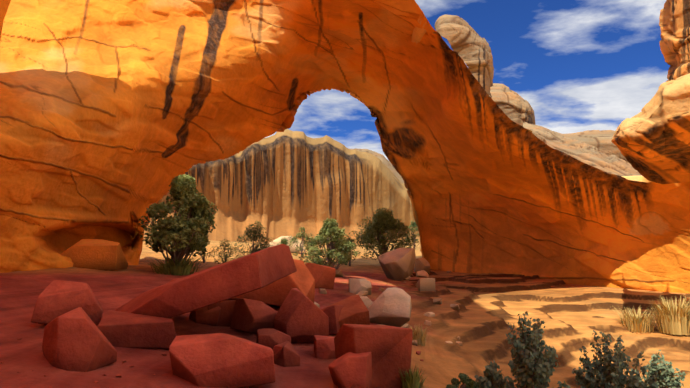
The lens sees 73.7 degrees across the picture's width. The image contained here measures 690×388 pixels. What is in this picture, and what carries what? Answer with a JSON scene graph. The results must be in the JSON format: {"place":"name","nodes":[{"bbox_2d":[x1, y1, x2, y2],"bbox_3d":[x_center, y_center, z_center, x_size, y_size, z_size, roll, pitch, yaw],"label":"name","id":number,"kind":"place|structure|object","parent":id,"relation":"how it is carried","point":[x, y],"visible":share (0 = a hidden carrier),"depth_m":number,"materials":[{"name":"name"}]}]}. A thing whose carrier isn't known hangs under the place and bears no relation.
{"place":"outdoors","nodes":[
{"label":"outdoors","id":0,"kind":"place"},
{"bbox_2d":[144,129,419,244],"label":"cliff","id":1,"kind":"structure","parent":0,"point":[287,182],"depth_m":91.69,"materials":[{"name":"beige stone"}]},
{"bbox_2d":[0,236,689,387],"bbox_3d":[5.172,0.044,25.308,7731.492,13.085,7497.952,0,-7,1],"label":"ground","id":2,"kind":"structure","parent":0,"point":[572,316],"depth_m":12.59,"materials":[{"name":"sand"}]},
{"bbox_2d":[0,0,10,39],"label":"rock wall","id":3,"kind":"structure","parent":2,"relation":"on","point":[4,5],"depth_m":11.38,"materials":[{"name":"orange stone"}]},
{"bbox_2d":[31,280,102,325],"bbox_3d":[-4.435,1.800,7.409,0.976,0.824,0.420,4,-8,-27],"label":"leaning boulder","id":4,"kind":"object","parent":2,"relation":"on","point":[56,298],"visible":0.83,"depth_m":7.28,"materials":[{"name":"red stone"}]},
{"bbox_2d":[42,307,116,371],"bbox_3d":[-3.432,1.834,5.832,0.890,0.728,0.622,-2,-7,16],"label":"wedge boulder","id":5,"kind":"object","parent":2,"relation":"on","point":[76,340],"visible":0.83,"depth_m":5.61,"materials":[{"name":"red stone"}]},
{"bbox_2d":[61,239,127,269],"bbox_3d":[-7.771,1.850,14.096,1.877,0.928,1.135,1,-7,-7],"label":"cave boulder","id":6,"kind":"object","parent":2,"relation":"on","point":[98,254],"visible":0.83,"depth_m":13.61,"materials":[{"name":"orange stone"}]},
{"bbox_2d":[97,310,175,348],"bbox_3d":[-3.229,2.127,7.271,1.152,0.524,0.924,2,-7,-19],"label":"slab boulder","id":7,"kind":"object","parent":2,"relation":"on","point":[123,329],"visible":0.81,"depth_m":6.89,"materials":[{"name":"red stone"}]},
{"bbox_2d":[141,254,207,275],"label":"dry grass","id":8,"kind":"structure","parent":2,"relation":"on","point":[180,268],"depth_m":14.46,"materials":[{"name":"green plant"}]},
{"bbox_2d":[139,174,217,262],"bbox_3d":[-5.613,1.050,15.124,2.710,3.494,2.670,0,-7,1],"label":"juniper tree","id":9,"kind":"object","parent":2,"relation":"on","point":[180,235],"visible":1,"depth_m":14.86,"materials":[{"name":"green plant"}]},
{"bbox_2d":[189,306,220,325],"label":"boulder","id":10,"kind":"object","parent":2,"relation":"on","point":[205,315],"visible":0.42,"depth_m":8.85,"materials":[{"name":"red stone"}]},
{"bbox_2d":[115,244,296,317],"bbox_3d":[-2.647,1.716,8.084,3.237,1.676,1.819,-2,-7,19],"label":"slab boulder","id":11,"kind":"object","parent":2,"relation":"on","point":[230,279],"visible":0.94,"depth_m":7.25,"materials":[{"name":"red stone"}]},
{"bbox_2d":[197,235,218,262],"bbox_3d":[-8.284,3.366,27.703,1.490,1.934,1.291,1,-7,-9],"label":"shrub trunk","id":12,"kind":"object","parent":2,"relation":"on","point":[203,257],"visible":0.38,"depth_m":27.52,"materials":[{"name":"green plant"}]},
{"bbox_2d":[208,300,235,326],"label":"boulder","id":13,"kind":"object","parent":2,"relation":"on","point":[226,314],"visible":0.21,"depth_m":8.96,"materials":[{"name":"red stone"}]},
{"bbox_2d":[169,333,275,387],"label":"slab boulder","id":14,"kind":"object","parent":2,"relation":"on","point":[221,360],"visible":0.96,"depth_m":5.71,"materials":[{"name":"red stone"}]},
{"bbox_2d":[207,239,244,263],"bbox_3d":[-6.215,3.246,24.319,2.029,1.737,1.596,-4,-8,32],"label":"shrub","id":15,"kind":"object","parent":2,"relation":"on","point":[224,259],"visible":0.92,"depth_m":24.28,"materials":[{"name":"green plant"}]},
{"bbox_2d":[228,223,274,255],"bbox_3d":[-5.788,3.366,30.323,3.980,2.991,2.749,-7,-10,43],"label":"shrub","id":16,"kind":"object","parent":2,"relation":"on","point":[255,235],"visible":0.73,"depth_m":30.21,"materials":[{"name":"green plant"}]},
{"bbox_2d":[230,298,276,332],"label":"boulder","id":17,"kind":"object","parent":2,"relation":"on","point":[250,315],"visible":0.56,"depth_m":8.59,"materials":[{"name":"red stone"}]},
{"bbox_2d":[230,259,314,305],"bbox_3d":[-1.863,2.216,11.721,2.232,1.360,1.387,-1,-7,11],"label":"orange boulder","id":18,"kind":"object","parent":2,"relation":"on","point":[301,279],"visible":0.27,"depth_m":11.03,"materials":[{"name":"stone"}]},
{"bbox_2d":[256,328,290,348],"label":"boulder","id":19,"kind":"object","parent":2,"relation":"on","point":[270,337],"visible":0.58,"depth_m":7.69,"materials":[{"name":"red stone"}]},
{"bbox_2d":[272,341,299,366],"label":"boulder","id":20,"kind":"object","parent":2,"relation":"on","point":[286,354],"visible":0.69,"depth_m":7.03,"materials":[{"name":"red stone"}]},
{"bbox_2d":[267,236,304,252],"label":"boulder","id":21,"kind":"object","parent":2,"relation":"on","point":[278,240],"visible":0.35,"depth_m":50.37,"materials":[{"name":"beige stone"}]},
{"bbox_2d":[277,237,297,255],"bbox_3d":[-4.860,4.388,35.342,2.016,2.178,1.814,-6,-9,38],"label":"shrub","id":22,"kind":"object","parent":2,"relation":"on","point":[284,241],"visible":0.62,"depth_m":35.21,"materials":[{"name":"green plant"}]},
{"bbox_2d":[274,288,328,343],"bbox_3d":[-0.797,2.311,8.590,0.868,1.058,0.710,4,-8,-31],"label":"boulder","id":23,"kind":"object","parent":2,"relation":"on","point":[300,317],"visible":0.71,"depth_m":8.35,"materials":[{"name":"red stone"}]},
{"bbox_2d":[289,227,313,256],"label":"shrub","id":24,"kind":"object","parent":2,"relation":"on","point":[293,239],"visible":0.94,"depth_m":44.38,"materials":[{"name":"green plant"}]},
{"bbox_2d":[305,263,335,288],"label":"boulder","id":25,"kind":"object","parent":2,"relation":"on","point":[323,276],"visible":0.75,"depth_m":16.02,"materials":[{"name":"red stone"}]},
{"bbox_2d":[319,289,326,293],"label":"stone","id":26,"kind":"object","parent":2,"relation":"on","point":[322,291],"visible":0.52,"depth_m":14.84,"materials":[{"name":"brown stone"}]},
{"bbox_2d":[314,335,335,358],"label":"boulder","id":27,"kind":"object","parent":2,"relation":"on","point":[324,347],"visible":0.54,"depth_m":7.77,"materials":[{"name":"red stone"}]},
{"bbox_2d":[299,217,357,269],"bbox_3d":[-0.719,2.758,22.886,3.022,3.208,2.140,3,-8,-21],"label":"juniper tree","id":28,"kind":"object","parent":2,"relation":"on","point":[331,229],"visible":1,"depth_m":22.70,"materials":[{"name":"green plant"}]},
{"bbox_2d":[323,305,343,334],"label":"boulder","id":29,"kind":"object","parent":2,"relation":"on","point":[332,312],"visible":0.4,"depth_m":9.48,"materials":[{"name":"red stone"}]},
{"bbox_2d":[335,270,343,276],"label":"stone","id":30,"kind":"object","parent":2,"relation":"on","point":[338,273],"visible":0.52,"depth_m":23.73,"materials":[{"name":"brown stone"}]},
{"bbox_2d":[0,0,689,292],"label":"rock","id":31,"kind":"object","parent":2,"relation":"on","point":[117,117],"visible":0.92,"depth_m":20.76,"materials":[{"name":"orange stone"}]},
{"bbox_2d":[321,295,369,334],"bbox_3d":[-0.163,2.658,10.020,1.291,0.814,1.068,1,-7,-9],"label":"boulder","id":32,"kind":"object","parent":2,"relation":"on","point":[354,310],"visible":0.27,"depth_m":9.64,"materials":[{"name":"red stone"}]},
{"bbox_2d":[328,352,371,387],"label":"boulder","id":33,"kind":"object","parent":2,"relation":"on","point":[350,370],"visible":0.83,"depth_m":6.09,"materials":[{"name":"red stone"}]},
{"bbox_2d":[338,237,367,265],"bbox_3d":[0.637,4.774,37.417,2.520,2.563,1.665,0,-7,1],"label":"shrub trunk","id":34,"kind":"object","parent":2,"relation":"on","point":[352,240],"visible":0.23,"depth_m":37.38,"materials":[{"name":"green plant"}]},
{"bbox_2d":[348,278,371,294],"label":"pale boulder","id":35,"kind":"object","parent":2,"relation":"on","point":[355,286],"visible":0.71,"depth_m":16.09,"materials":[{"name":"stone"}]},
{"bbox_2d":[356,291,367,295],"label":"stone","id":36,"kind":"object","parent":2,"relation":"on","point":[362,293],"visible":0.6,"depth_m":15.67,"materials":[{"name":"beige stone"}]},
{"bbox_2d":[360,296,372,308],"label":"pale boulder","id":37,"kind":"object","parent":2,"relation":"on","point":[367,301],"visible":0.4,"depth_m":13.39,"materials":[{"name":"beige stone"}]},
{"bbox_2d":[334,324,412,387],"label":"dark boulder","id":38,"kind":"object","parent":2,"relation":"on","point":[389,348],"visible":0.77,"depth_m":6.40,"materials":[{"name":"red stone"}]},
{"bbox_2d":[351,148,403,182],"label":"dome","id":39,"kind":"structure","parent":2,"relation":"on","point":[385,161],"depth_m":181.59,"materials":[{"name":"beige stone"}]},
{"bbox_2d":[347,207,416,259],"bbox_3d":[3.235,3.852,40.336,6.202,5.455,4.765,0,-7,1],"label":"juniper tree","id":40,"kind":"object","parent":2,"relation":"on","point":[381,224],"visible":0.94,"depth_m":39.56,"materials":[{"name":"green plant"}]},
{"bbox_2d":[368,287,411,326],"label":"pale boulder","id":41,"kind":"object","parent":2,"relation":"on","point":[390,306],"visible":0.92,"depth_m":11.77,"materials":[{"name":"stone"}]},
{"bbox_2d":[378,248,415,280],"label":"pale boulder","id":42,"kind":"object","parent":2,"relation":"on","point":[397,264],"visible":0.88,"depth_m":25.44,"materials":[{"name":"brown stone"}]},
{"bbox_2d":[405,219,419,248],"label":"shrub trunk","id":43,"kind":"object","parent":2,"relation":"on","point":[413,225],"visible":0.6,"depth_m":79.80,"materials":[{"name":"green plant"}]},
{"bbox_2d":[399,365,427,387],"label":"green grass","id":44,"kind":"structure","parent":2,"relation":"on","point":[413,380],"depth_m":6.28,"materials":[{"name":"green plant"}]},
{"bbox_2d":[409,324,429,345],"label":"dry grass","id":45,"kind":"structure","parent":2,"relation":"on","point":[419,336],"depth_m":10.46,"materials":[{"name":"yellow plant"}]},
{"bbox_2d":[414,258,429,273],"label":"boulder","id":46,"kind":"object","parent":2,"relation":"on","point":[422,264],"visible":0.9,"depth_m":32.46,"materials":[{"name":"brown stone"}]},
{"bbox_2d":[416,270,428,276],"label":"stone","id":47,"kind":"object","parent":2,"relation":"on","point":[422,273],"visible":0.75,"depth_m":30.03,"materials":[{"name":"brown stone"}]},
{"bbox_2d":[416,278,435,291],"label":"pale boulder","id":48,"kind":"object","parent":2,"relation":"on","point":[425,284],"visible":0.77,"depth_m":19.96,"materials":[{"name":"beige stone"}]},
{"bbox_2d":[424,320,431,325],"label":"stone","id":49,"kind":"object","parent":2,"relation":"on","point":[426,322],"visible":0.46,"depth_m":12.86,"materials":[{"name":"pink stone"}]},
{"bbox_2d":[423,312,434,316],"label":"stone","id":50,"kind":"object","parent":2,"relation":"on","point":[430,314],"visible":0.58,"depth_m":14.07,"materials":[{"name":"stone"}]},
{"bbox_2d":[433,298,442,303],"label":"stone","id":51,"kind":"object","parent":2,"relation":"on","point":[437,300],"visible":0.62,"depth_m":16.86,"materials":[{"name":"brown stone"}]},
{"bbox_2d":[450,304,459,309],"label":"stone","id":52,"kind":"object","parent":2,"relation":"on","point":[456,306],"visible":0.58,"depth_m":16.22,"materials":[{"name":"brown stone"}]},
{"bbox_2d":[446,373,479,387],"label":"shrub","id":53,"kind":"object","parent":2,"relation":"on","point":[467,382],"visible":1,"depth_m":6.64,"materials":[{"name":"green plant"}]},
{"bbox_2d":[474,360,509,387],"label":"bush","id":54,"kind":"object","parent":2,"relation":"on","point":[492,377],"visible":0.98,"depth_m":6.79,"materials":[{"name":"green plant"}]},
{"bbox_2d":[503,311,570,387],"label":"bush","id":55,"kind":"object","parent":2,"relation":"on","point":[531,366],"visible":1,"depth_m":6.52,"materials":[{"name":"green plant"}]},
{"bbox_2d":[557,130,628,162],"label":"rock formation","id":56,"kind":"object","parent":2,"relation":"on","point":[601,141],"depth_m":70.01,"materials":[{"name":"beige stone"}]},
{"bbox_2d":[572,330,658,387],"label":"bush","id":57,"kind":"object","parent":2,"relation":"on","point":[608,374],"visible":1,"depth_m":7.80,"materials":[{"name":"green plant"}]},
{"bbox_2d":[614,306,659,332],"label":"yellow grass","id":58,"kind":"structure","parent":2,"relation":"on","point":[638,323],"depth_m":16.08,"materials":[{"name":"yellow plant"}]},
{"bbox_2d":[631,350,685,387],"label":"bush","id":59,"kind":"object","parent":2,"relation":"on","point":[666,378],"visible":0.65,"depth_m":8.70,"materials":[{"name":"green plant"}]},
{"bbox_2d":[649,296,689,334],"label":"yellow grass","id":60,"kind":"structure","parent":2,"relation":"on","point":[674,318],"depth_m":15.49,"materials":[{"name":"yellow plant"}]},
{"bbox_2d":[435,14,493,96],"bbox_3d":[8.481,-9.911,32.493,4.075,7.154,6.842,-2,-7,14],"label":"rock formation","id":61,"kind":"object","parent":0,"point":[470,46],"visible":1,"depth_m":29.78,"materials":[{"name":"beige stone"}]},
{"bbox_2d":[265,0,669,160],"label":"sky","id":62,"kind":"structure","parent":0,"point":[580,65],"materials":[{"name":"blue"}]},
{"bbox_2d":[523,122,640,175],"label":"rock slope","id":63,"kind":"structure","parent":0,"point":[588,154],"depth_m":33.79,"materials":[{"name":"beige stone"}]},
{"bbox_2d":[489,83,535,125],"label":"rock formation","id":64,"kind":"object","parent":63,"relation":"on","point":[515,107],"visible":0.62,"depth_m":42.19,"materials":[{"name":"beige stone"}]},
{"bbox_2d":[611,73,689,183],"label":"overhang rock","id":65,"kind":"object","parent":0,"point":[651,141],"visible":1,"depth_m":15.11,"materials":[{"name":"orange stone"}]},
{"bbox_2d":[659,0,689,144],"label":"rock formation","id":66,"kind":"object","parent":65,"relation":"on","point":[674,23],"depth_m":16.41,"materials":[{"name":"stone"}]}
]}

